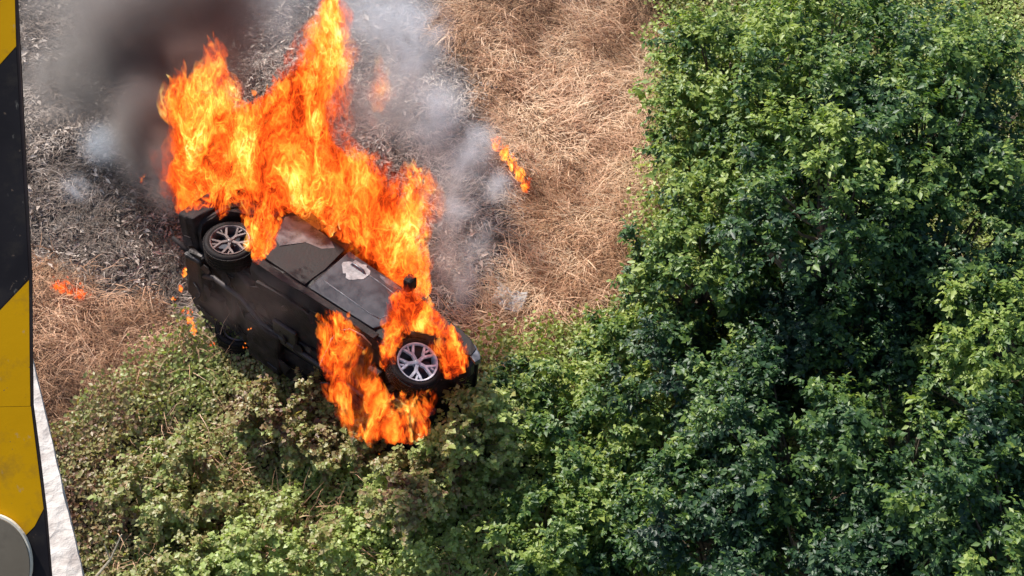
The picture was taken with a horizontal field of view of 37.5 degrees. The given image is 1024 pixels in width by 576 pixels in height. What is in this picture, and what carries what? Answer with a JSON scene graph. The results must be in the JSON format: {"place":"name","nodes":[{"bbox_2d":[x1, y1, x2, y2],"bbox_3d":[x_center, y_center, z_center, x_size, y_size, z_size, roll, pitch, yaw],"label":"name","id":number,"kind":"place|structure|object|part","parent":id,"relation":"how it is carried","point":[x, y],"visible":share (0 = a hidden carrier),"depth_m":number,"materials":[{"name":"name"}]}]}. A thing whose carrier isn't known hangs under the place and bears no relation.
{"place":"outdoors","nodes":[
{"label":"outdoors","id":0,"kind":"place"},
{"bbox_2d":[19,0,1023,575],"bbox_3d":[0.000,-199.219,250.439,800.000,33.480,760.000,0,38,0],"label":"ground","id":1,"kind":"structure","parent":0,"point":[431,128],"depth_m":18.09,"materials":[{"name":"soil"}]},
{"bbox_2d":[33,359,84,575],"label":"concrete parapet","id":2,"kind":"structure","parent":1,"relation":"on","point":[65,557],"depth_m":1.95,"materials":[{"name":"white concrete"}]},
{"bbox_2d":[0,0,51,575],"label":"striped board","id":3,"kind":"object","parent":2,"relation":"on","point":[24,541],"visible":1,"depth_m":1.55,"materials":[{"name":"yellow paint"}]},
{"bbox_2d":[87,420,249,546],"bbox_3d":[-3.455,1.996,15.370,1.620,1.180,1.393,0,38,0],"label":"bramble bush","id":4,"kind":"object","parent":1,"relation":"on","point":[176,452],"visible":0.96,"depth_m":15.13,"materials":[{"name":"green plant"}]},
{"bbox_2d":[117,520,224,575],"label":"bramble bush","id":5,"kind":"object","parent":1,"relation":"on","point":[198,546],"visible":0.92,"depth_m":14.69,"materials":[{"name":"green plant"}]},
{"bbox_2d":[198,478,351,575],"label":"bramble bush","id":6,"kind":"object","parent":1,"relation":"on","point":[239,541],"visible":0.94,"depth_m":14.62,"materials":[{"name":"green plant"}]},
{"bbox_2d":[19,0,541,350],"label":"burnt grass","id":7,"kind":"structure","parent":1,"relation":"on","point":[164,65],"depth_m":18.22,"materials":[{"name":"plant"}]},
{"bbox_2d":[224,366,343,459],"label":"bramble bush","id":8,"kind":"object","parent":1,"relation":"on","point":[255,399],"visible":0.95,"depth_m":15.49,"materials":[{"name":"green plant"}]},
{"bbox_2d":[171,186,480,472],"bbox_3d":[-1.930,0.374,15.706,3.751,1.889,1.682,31,54,21],"label":"burning car","id":9,"kind":"object","parent":1,"relation":"on","point":[285,287],"visible":0.85,"depth_m":15.23,"materials":[{"name":"paint"}]},
{"bbox_3d":[-2.463,-0.921,15.957,0.596,0.208,0.256,31,54,21],"label":"window","id":10,"kind":"part","parent":9,"relation":"part of","materials":[{"name":"orange glass"}]},
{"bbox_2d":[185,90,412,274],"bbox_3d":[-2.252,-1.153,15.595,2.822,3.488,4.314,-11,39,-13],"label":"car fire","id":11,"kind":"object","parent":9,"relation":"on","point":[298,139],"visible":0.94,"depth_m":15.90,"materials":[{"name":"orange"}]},
{"bbox_3d":[-2.181,-0.413,15.320,0.833,0.025,0.661,31,54,21],"label":"door","id":12,"kind":"part","parent":9,"relation":"part of","materials":[{"name":"paint"}]},
{"bbox_3d":[-2.071,-0.691,15.738,0.298,0.134,0.255,31,54,21],"label":"window","id":13,"kind":"part","parent":9,"relation":"part of","materials":[{"name":"orange glass"}]},
{"bbox_3d":[-1.471,0.022,14.966,0.921,0.066,0.624,31,54,21],"label":"door","id":14,"kind":"part","parent":9,"relation":"part of","materials":[{"name":"paint"}]},
{"bbox_2d":[277,391,387,489],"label":"bramble bush","id":15,"kind":"object","parent":1,"relation":"on","point":[356,445],"visible":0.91,"depth_m":15.40,"materials":[{"name":"green plant"}]},
{"bbox_2d":[108,298,592,575],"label":"dry stems","id":16,"kind":"object","parent":1,"relation":"on","point":[446,572],"visible":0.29,"depth_m":15.29,"materials":[{"name":"plant"}]},
{"bbox_2d":[322,472,495,575],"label":"bramble bush","id":17,"kind":"object","parent":1,"relation":"on","point":[459,532],"visible":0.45,"depth_m":14.88,"materials":[{"name":"green plant"}]},
{"bbox_2d":[357,440,477,549],"bbox_3d":[-0.933,2.247,15.055,1.190,1.330,1.225,0,38,0],"label":"bramble bush","id":18,"kind":"object","parent":1,"relation":"on","point":[401,501],"visible":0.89,"depth_m":14.74,"materials":[{"name":"green plant"}]},
{"bbox_2d":[406,367,528,487],"bbox_3d":[-0.435,1.585,15.242,1.207,1.795,1.375,0,38,0],"label":"bramble bush","id":19,"kind":"object","parent":1,"relation":"on","point":[490,406],"visible":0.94,"depth_m":14.71,"materials":[{"name":"green plant"}]},
{"bbox_2d":[423,422,528,508],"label":"bramble bush","id":20,"kind":"object","parent":1,"relation":"on","point":[485,475],"visible":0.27,"depth_m":15.16,"materials":[{"name":"green plant"}]},
{"bbox_2d":[446,351,554,452],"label":"shrub","id":21,"kind":"object","parent":1,"relation":"on","point":[531,398],"visible":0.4,"depth_m":15.60,"materials":[{"name":"green plant"}]},
{"bbox_2d":[492,283,527,311],"bbox_3d":[-0.029,0.120,16.763,0.371,0.086,0.291,16,61,19],"label":"crumpled rag","id":22,"kind":"object","parent":1,"relation":"on","point":[522,294],"visible":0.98,"depth_m":16.75,"materials":[{"name":"fabric"}]},
{"bbox_2d":[31,0,1019,575],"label":"dry grass","id":23,"kind":"structure","parent":1,"relation":"on","point":[63,338],"depth_m":17.55,"materials":[{"name":"plant"}]},
{"bbox_2d":[49,0,1023,575],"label":"bramble thicket","id":24,"kind":"object","parent":1,"relation":"on","point":[85,424],"visible":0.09,"depth_m":15.78,"materials":[{"name":"green plant"}]},
{"bbox_2d":[95,534,121,575],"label":"bare twig","id":25,"kind":"object","parent":24,"relation":"on","point":[104,566],"visible":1,"depth_m":14.53,"materials":[{"name":"beige wood"}]},
{"bbox_2d":[475,472,622,575],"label":"shrub","id":26,"kind":"object","parent":1,"relation":"on","point":[535,558],"visible":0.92,"depth_m":14.51,"materials":[{"name":"green plant"}]},
{"bbox_2d":[511,371,660,491],"bbox_3d":[0.692,1.464,15.550,1.540,1.290,1.571,-20,42,-24],"label":"shrub","id":27,"kind":"object","parent":1,"relation":"on","point":[538,428],"visible":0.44,"depth_m":15.18,"materials":[{"name":"green plant"}]},
{"bbox_2d":[528,304,666,425],"bbox_3d":[1.079,0.872,15.775,1.301,1.356,1.609,26,45,29],"label":"shrub","id":28,"kind":"object","parent":1,"relation":"on","point":[588,350],"visible":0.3,"depth_m":15.55,"materials":[{"name":"green plant"}]},
{"bbox_2d":[550,425,681,548],"bbox_3d":[1.073,2.114,15.025,1.402,1.438,1.568,0,38,0],"label":"shrub","id":29,"kind":"object","parent":1,"relation":"on","point":[579,467],"visible":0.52,"depth_m":14.62,"materials":[{"name":"green plant"}]},
{"bbox_2d":[579,354,692,480],"bbox_3d":[1.474,1.512,15.174,1.605,1.766,1.466,20,42,23],"label":"shrub","id":30,"kind":"object","parent":1,"relation":"on","point":[626,440],"visible":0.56,"depth_m":14.81,"materials":[{"name":"green plant"}]},
{"bbox_2d":[577,505,698,575],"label":"shrub","id":31,"kind":"object","parent":1,"relation":"on","point":[607,565],"visible":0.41,"depth_m":14.40,"materials":[{"name":"green plant"}]},
{"bbox_2d":[590,295,734,404],"bbox_3d":[1.635,0.782,15.734,1.454,1.574,1.433,25,44,28],"label":"shrub","id":32,"kind":"object","parent":1,"relation":"on","point":[614,332],"visible":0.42,"depth_m":15.32,"materials":[{"name":"green plant"}]},
{"bbox_2d":[607,186,797,353],"bbox_3d":[1.864,0.205,15.380,1.865,2.848,1.705,0,38,0],"label":"broadleaf tree","id":33,"kind":"object","parent":1,"relation":"on","point":[662,263],"visible":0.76,"depth_m":14.72,"materials":[{"name":"green plant"}]},
{"bbox_2d":[607,404,803,575],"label":"broadleaf tree","id":34,"kind":"object","parent":1,"relation":"on","point":[662,535],"visible":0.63,"depth_m":13.66,"materials":[{"name":"green plant"}]},
{"bbox_2d":[604,291,834,462],"bbox_3d":[2.039,1.231,15.140,2.009,2.474,1.972,25,45,29],"label":"broadleaf tree","id":35,"kind":"object","parent":1,"relation":"on","point":[663,358],"visible":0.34,"depth_m":14.50,"materials":[{"name":"green plant"}]},
{"bbox_2d":[633,91,820,339],"bbox_3d":[2.313,-0.590,15.656,2.159,3.232,2.202,0,38,0],"label":"broadleaf tree","id":36,"kind":"object","parent":1,"relation":"on","point":[719,176],"visible":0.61,"depth_m":14.82,"materials":[{"name":"green plant"}]},
{"bbox_2d":[628,0,835,214],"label":"broadleaf tree","id":37,"kind":"object","parent":1,"relation":"on","point":[764,21],"visible":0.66,"depth_m":15.19,"materials":[{"name":"green plant"}]},
{"bbox_2d":[662,195,859,358],"bbox_3d":[2.881,0.027,15.793,2.021,2.355,2.389,-23,44,-27],"label":"broadleaf tree","id":38,"kind":"object","parent":1,"relation":"on","point":[762,302],"visible":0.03,"depth_m":15.01,"materials":[{"name":"green plant"}]},
{"bbox_2d":[673,448,921,575],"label":"broadleaf tree","id":39,"kind":"object","parent":1,"relation":"on","point":[732,562],"visible":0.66,"depth_m":13.16,"materials":[{"name":"green plant"}]},
{"bbox_2d":[636,0,991,273],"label":"broadleaf tree","id":40,"kind":"object","parent":1,"relation":"on","point":[745,90],"visible":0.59,"depth_m":15.03,"materials":[{"name":"green plant"}]},
{"bbox_2d":[674,313,955,573],"bbox_3d":[2.856,1.782,14.363,2.781,3.245,2.532,0,38,0],"label":"broadleaf tree","id":41,"kind":"object","parent":1,"relation":"on","point":[736,406],"visible":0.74,"depth_m":13.40,"materials":[{"name":"green plant"}]},
{"bbox_2d":[703,92,953,446],"bbox_3d":[2.954,0.148,14.710,2.412,4.259,2.040,0,38,0],"label":"broadleaf tree","id":42,"kind":"object","parent":1,"relation":"on","point":[831,241],"visible":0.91,"depth_m":13.71,"materials":[{"name":"green plant"}]},
{"bbox_2d":[750,233,940,460],"bbox_3d":[3.292,0.821,14.992,1.981,3.058,2.027,0,38,0],"label":"broadleaf tree","id":43,"kind":"object","parent":1,"relation":"on","point":[810,318],"visible":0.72,"depth_m":14.09,"materials":[{"name":"green plant"}]},
{"bbox_2d":[772,0,1023,255],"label":"broadleaf tree","id":44,"kind":"object","parent":1,"relation":"on","point":[965,55],"visible":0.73,"depth_m":14.17,"materials":[{"name":"green plant"}]},
{"bbox_2d":[777,346,1023,575],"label":"broadleaf tree","id":45,"kind":"object","parent":1,"relation":"on","point":[983,418],"visible":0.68,"depth_m":12.92,"materials":[{"name":"green plant"}]},
{"bbox_2d":[784,232,1018,397],"bbox_3d":[3.821,0.569,15.247,2.796,2.857,2.210,-12,40,-15],"label":"broadleaf tree","id":46,"kind":"object","parent":1,"relation":"on","point":[906,304],"visible":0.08,"depth_m":14.31,"materials":[{"name":"green plant"}]},
{"bbox_2d":[821,502,1007,575],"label":"broadleaf tree","id":47,"kind":"object","parent":1,"relation":"on","point":[873,565],"visible":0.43,"depth_m":12.70,"materials":[{"name":"green plant"}]},
{"bbox_2d":[810,46,1023,212],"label":"broadleaf tree","id":48,"kind":"object","parent":1,"relation":"on","point":[948,107],"visible":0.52,"depth_m":14.24,"materials":[{"name":"green plant"}]},
{"bbox_2d":[813,109,1023,404],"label":"broadleaf tree","id":49,"kind":"object","parent":1,"relation":"on","point":[1005,253],"visible":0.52,"depth_m":13.79,"materials":[{"name":"green plant"}]},
{"bbox_2d":[887,422,1023,575],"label":"broadleaf tree","id":50,"kind":"object","parent":1,"relation":"on","point":[957,484],"visible":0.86,"depth_m":12.37,"materials":[{"name":"green plant"}]},
{"bbox_2d":[899,268,1023,480],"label":"broadleaf tree","id":51,"kind":"object","parent":1,"relation":"on","point":[979,373],"visible":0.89,"depth_m":13.10,"materials":[{"name":"green plant"}]}
]}

